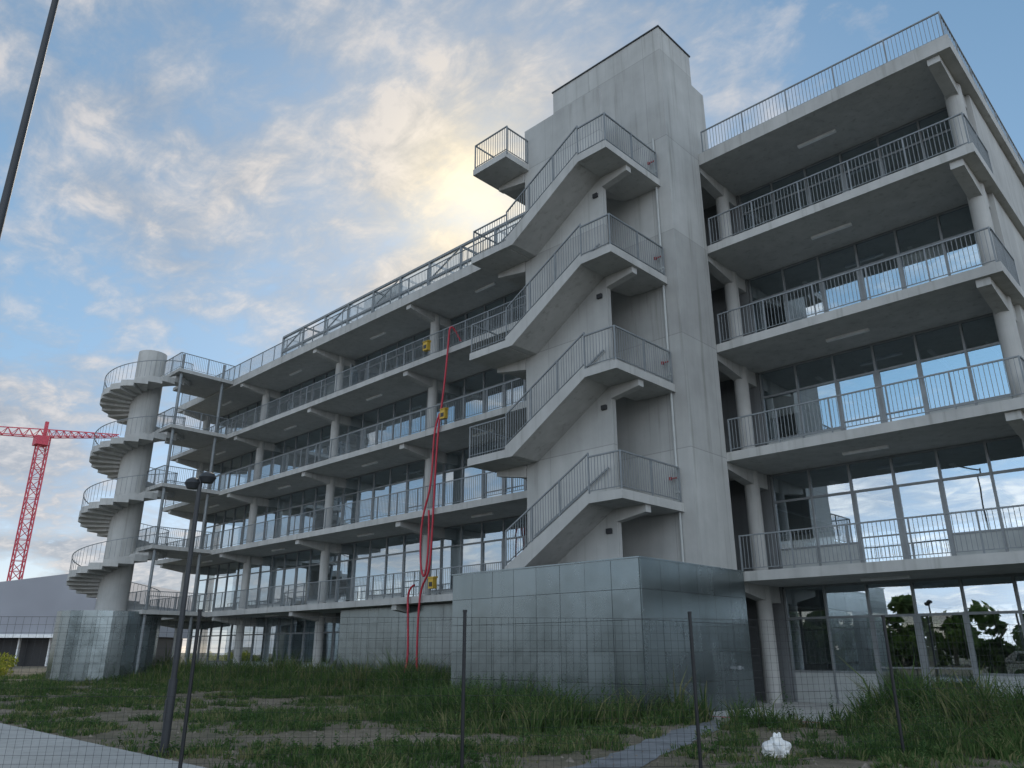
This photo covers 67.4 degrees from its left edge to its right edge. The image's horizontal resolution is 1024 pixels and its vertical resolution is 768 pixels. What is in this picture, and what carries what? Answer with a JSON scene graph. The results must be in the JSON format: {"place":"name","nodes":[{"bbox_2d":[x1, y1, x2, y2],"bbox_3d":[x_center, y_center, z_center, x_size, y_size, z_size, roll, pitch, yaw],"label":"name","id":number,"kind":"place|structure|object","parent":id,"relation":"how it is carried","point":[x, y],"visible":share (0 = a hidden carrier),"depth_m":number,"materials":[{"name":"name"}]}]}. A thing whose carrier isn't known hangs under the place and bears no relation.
{"place":"outdoors","nodes":[
{"label":"outdoors","id":0,"kind":"place"},
{"bbox_2d":[0,723,204,767],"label":"pavement","id":1,"kind":"structure","parent":0,"point":[81,752],"depth_m":11.51,"materials":[{"name":"concrete"}]},
{"bbox_2d":[0,0,58,238],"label":"street lamp","id":2,"kind":"object","parent":1,"relation":"on","point":[15,160],"visible":1,"depth_m":9.61,"materials":[{"name":"metal"}]},
{"bbox_2d":[0,653,1023,767],"bbox_3d":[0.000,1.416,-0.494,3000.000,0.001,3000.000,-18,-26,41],"label":"ground","id":3,"kind":"structure","parent":0,"point":[577,758],"depth_m":14.28,"materials":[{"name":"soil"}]},
{"bbox_2d":[0,652,18,675],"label":"shrub","id":4,"kind":"object","parent":3,"relation":"on","point":[3,666],"visible":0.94,"depth_m":51.87,"materials":[{"name":"green plant"}]},
{"bbox_2d":[0,421,118,580],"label":"tower crane","id":5,"kind":"object","parent":3,"relation":"on","point":[42,441],"visible":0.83,"depth_m":152.56,"materials":[{"name":"red metal"}]},
{"bbox_2d":[0,574,191,665],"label":"industrial hall","id":6,"kind":"structure","parent":3,"relation":"on","point":[43,599],"depth_m":86.86,"materials":[{"name":"light grey metal sheet cladding"}]},
{"bbox_2d":[45,350,235,681],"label":"spiral staircase","id":7,"kind":"structure","parent":3,"relation":"on","point":[133,407],"depth_m":45.93,"materials":[{"name":"concrete"}]},
{"bbox_2d":[154,471,215,756],"bbox_3d":[-5.330,3.597,12.460,0.520,4.420,0.280,0,-19,0],"label":"street lamp","id":8,"kind":"object","parent":3,"relation":"on","point":[195,483],"visible":0.98,"depth_m":12.39,"materials":[{"name":"metal"}]},
{"bbox_2d":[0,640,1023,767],"bbox_3d":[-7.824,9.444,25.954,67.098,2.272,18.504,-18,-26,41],"label":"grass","id":9,"kind":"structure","parent":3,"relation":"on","point":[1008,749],"depth_m":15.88,"materials":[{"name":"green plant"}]},
{"bbox_2d":[0,609,1023,767],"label":"wire fence","id":10,"kind":"object","parent":3,"relation":"on","point":[462,695],"visible":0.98,"depth_m":10.45,"materials":[{"name":"black metal"}]},
{"bbox_2d":[154,34,1023,708],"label":"floor slabs","id":11,"kind":"structure","parent":3,"relation":"on","point":[892,94],"depth_m":25.51,"materials":[{"name":"concrete"}]},
{"bbox_2d":[349,364,359,386],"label":"open sash frames","id":12,"kind":"structure","parent":11,"relation":"on","point":[350,374],"depth_m":43.86,"materials":[{"name":"grey metal"}]},
{"bbox_2d":[351,366,357,384],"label":"open sash glass","id":13,"kind":"object","parent":12,"relation":"in","point":[356,375],"visible":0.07,"depth_m":44.45,"materials":[{"name":"clear glass"}]},
{"bbox_2d":[375,283,398,302],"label":"roof units","id":14,"kind":"object","parent":11,"relation":"on","point":[386,297],"depth_m":43.20},
{"bbox_2d":[336,603,446,669],"bbox_3d":[-2.296,11.099,32.574,15.800,3.410,1.380,-18,-26,41],"label":"ground backing","id":15,"kind":"object","parent":11,"relation":"on","point":[390,622],"visible":0.11,"depth_m":35.30,"materials":[{"name":"concrete"}]},
{"bbox_2d":[337,603,452,672],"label":"ground cladding","id":16,"kind":"structure","parent":11,"relation":"on","point":[430,631],"depth_m":34.48,"materials":[{"name":"concrete"}]},
{"bbox_2d":[281,212,524,355],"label":"roof frame","id":17,"kind":"object","parent":11,"relation":"on","point":[461,247],"visible":0.2,"depth_m":41.24,"materials":[{"name":"grey metal"}]},
{"bbox_2d":[283,216,522,354],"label":"roof panes","id":18,"kind":"object","parent":17,"relation":"in","point":[331,320],"visible":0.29,"depth_m":40.69,"materials":[{"name":"glass"}]},
{"bbox_2d":[194,129,910,620],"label":"soffit lamps","id":19,"kind":"object","parent":11,"relation":"attached to","point":[806,143],"visible":0.86,"depth_m":25.64,"materials":[{"name":"white plastic"}]},
{"bbox_2d":[150,11,1023,611],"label":"terrace railings","id":20,"kind":"object","parent":11,"relation":"on","point":[1002,253],"visible":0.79,"depth_m":26.21,"materials":[{"name":"grey metal"}]},
{"bbox_2d":[422,340,430,351],"bbox_3d":[-4.051,-1.813,36.381,0.380,0.500,0.250,-18,-26,41],"label":"electrical box","id":21,"kind":"object","parent":20,"relation":"attached to","point":[426,345],"visible":1,"depth_m":36.28,"materials":[{"name":"yellow plastic"}]},
{"bbox_2d":[404,326,459,670],"bbox_3d":[-3.552,4.961,33.464,2.603,15.638,0.590,-12,-22,30],"label":"red hose","id":22,"kind":"object","parent":20,"relation":"attached to","point":[420,544],"visible":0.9,"depth_m":33.04,"materials":[{"name":"red rubber"}]},
{"bbox_2d":[428,576,437,588],"bbox_3d":[-3.333,8.296,32.115,0.380,0.500,0.250,-18,-26,41],"label":"electrical box","id":23,"kind":"object","parent":20,"relation":"attached to","point":[432,582],"visible":1,"depth_m":32.02,"materials":[{"name":"yellow plastic"}]},
{"bbox_2d":[439,407,448,419],"bbox_3d":[-3.045,1.312,34.258,0.380,0.500,0.250,-18,-26,41],"label":"electrical box","id":24,"kind":"object","parent":20,"relation":"attached to","point":[443,413],"visible":1,"depth_m":34.16,"materials":[{"name":"yellow plastic"}]},
{"bbox_2d":[171,83,1023,702],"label":"columns","id":25,"kind":"structure","parent":11,"relation":"on","point":[1005,321],"depth_m":25.72,"materials":[{"name":"concrete"}]},
{"bbox_2d":[160,55,1023,628],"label":"beams","id":26,"kind":"structure","parent":25,"relation":"on","point":[988,287],"depth_m":35.29,"materials":[{"name":"concrete"}]},
{"bbox_2d":[188,107,1023,703],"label":"window frames","id":27,"kind":"structure","parent":11,"relation":"on","point":[894,487],"depth_m":25.31,"materials":[{"name":"grey metal"}]},
{"bbox_2d":[189,109,1023,696],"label":"window glass","id":28,"kind":"object","parent":27,"relation":"in","point":[993,593],"visible":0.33,"depth_m":24.75,"materials":[{"name":"clear glass"}]},
{"bbox_2d":[207,396,1023,703],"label":"spandrels","id":29,"kind":"object","parent":11,"relation":"on","point":[811,692],"visible":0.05,"depth_m":22.86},
{"bbox_2d":[703,195,794,701],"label":"column","id":30,"kind":"structure","parent":11,"relation":"on","point":[737,489],"depth_m":26.15,"materials":[{"name":"concrete"}]},
{"bbox_2d":[964,94,1023,352],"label":"end walls","id":31,"kind":"structure","parent":11,"relation":"on","point":[1008,234],"depth_m":24.14,"materials":[{"name":"concrete"}]},
{"bbox_2d":[452,567,751,702],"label":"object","id":32,"kind":"object","parent":3,"relation":"on","point":[609,620],"visible":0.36,"depth_m":20.17,"materials":[{"name":"grey metal"}]},
{"bbox_2d":[450,558,755,716],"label":"stair box cladding","id":33,"kind":"structure","parent":3,"relation":"on","point":[538,607],"depth_m":20.30,"materials":[{"name":"grey metal"}]},
{"bbox_2d":[452,556,743,575],"bbox_3d":[2.491,5.712,23.166,6.990,0.038,5.300,-18,-26,41],"label":"stair box flashing","id":34,"kind":"object","parent":33,"relation":"on","point":[598,561],"visible":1,"depth_m":20.88,"materials":[{"name":"grey metal"}]},
{"bbox_2d":[730,666,743,669],"bbox_3d":[6.100,7.699,20.847,0.370,0.100,0.100,-18,-26,41],"label":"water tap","id":35,"kind":"object","parent":33,"relation":"attached to","point":[737,667],"visible":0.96,"depth_m":20.80,"materials":[{"name":"silver metal"}]},
{"bbox_2d":[525,27,736,569],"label":"stair tower","id":36,"kind":"structure","parent":3,"relation":"on","point":[643,90],"depth_m":24.70,"materials":[{"name":"grey concrete"}]},
{"bbox_2d":[467,140,684,570],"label":"stair flights","id":37,"kind":"object","parent":36,"relation":"attached to","point":[561,412],"visible":0.81,"depth_m":24.18,"materials":[{"name":"grey concrete"}]},
{"bbox_2d":[469,112,681,565],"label":"stair railings","id":38,"kind":"object","parent":37,"relation":"on","point":[556,362],"visible":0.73,"depth_m":23.67,"materials":[{"name":"grey metal"}]},
{"bbox_2d":[592,192,612,533],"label":"wall lamps","id":39,"kind":"object","parent":36,"relation":"attached to","point":[603,407],"depth_m":22.86,"materials":[{"name":"metal"}]},
{"bbox_2d":[552,25,689,93],"bbox_3d":[4.181,-12.089,30.077,5.100,0.050,2.160,-18,-26,41],"label":"tower coping","id":40,"kind":"object","parent":36,"relation":"on","point":[661,29],"visible":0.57,"depth_m":28.90,"materials":[{"name":"metal"}]},
{"bbox_2d":[652,138,684,561],"bbox_3d":[4.852,-1.554,24.074,0.160,14.600,0.100,-18,-26,41],"label":"riser pipe","id":41,"kind":"object","parent":36,"relation":"attached to","point":[677,492],"visible":0.81,"depth_m":23.74,"materials":[{"name":"grey metal"}]},
{"bbox_2d":[647,160,676,480],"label":"riser valves","id":42,"kind":"object","parent":41,"relation":"attached to","point":[648,163],"visible":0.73,"depth_m":23.84,"materials":[{"name":"red metal"}]},
{"bbox_2d":[761,732,790,757],"bbox_3d":[4.036,5.507,11.749,0.436,0.344,0.471,-18,-26,41],"label":"plastic bag","id":43,"kind":"object","parent":3,"relation":"on","point":[776,739],"visible":0.8,"depth_m":11.62,"materials":[{"name":"white plastic"}]},
{"bbox_2d":[710,705,853,726],"bbox_3d":[7.136,8.293,19.207,3.600,0.100,5.300,-18,-26,41],"label":"entrance apron","id":44,"kind":"object","parent":3,"relation":"on","point":[807,711],"visible":0.29,"depth_m":19.84,"materials":[{"name":"concrete"}]},
{"bbox_2d":[0,0,1023,652],"label":"sky","id":45,"kind":"structure","parent":0,"point":[215,180],"materials":[{"name":"blue"}]},
{"bbox_2d":[567,720,731,767],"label":"path","id":46,"kind":"structure","parent":0,"point":[631,759],"depth_m":12.45,"materials":[{"name":"concrete"}]}
]}

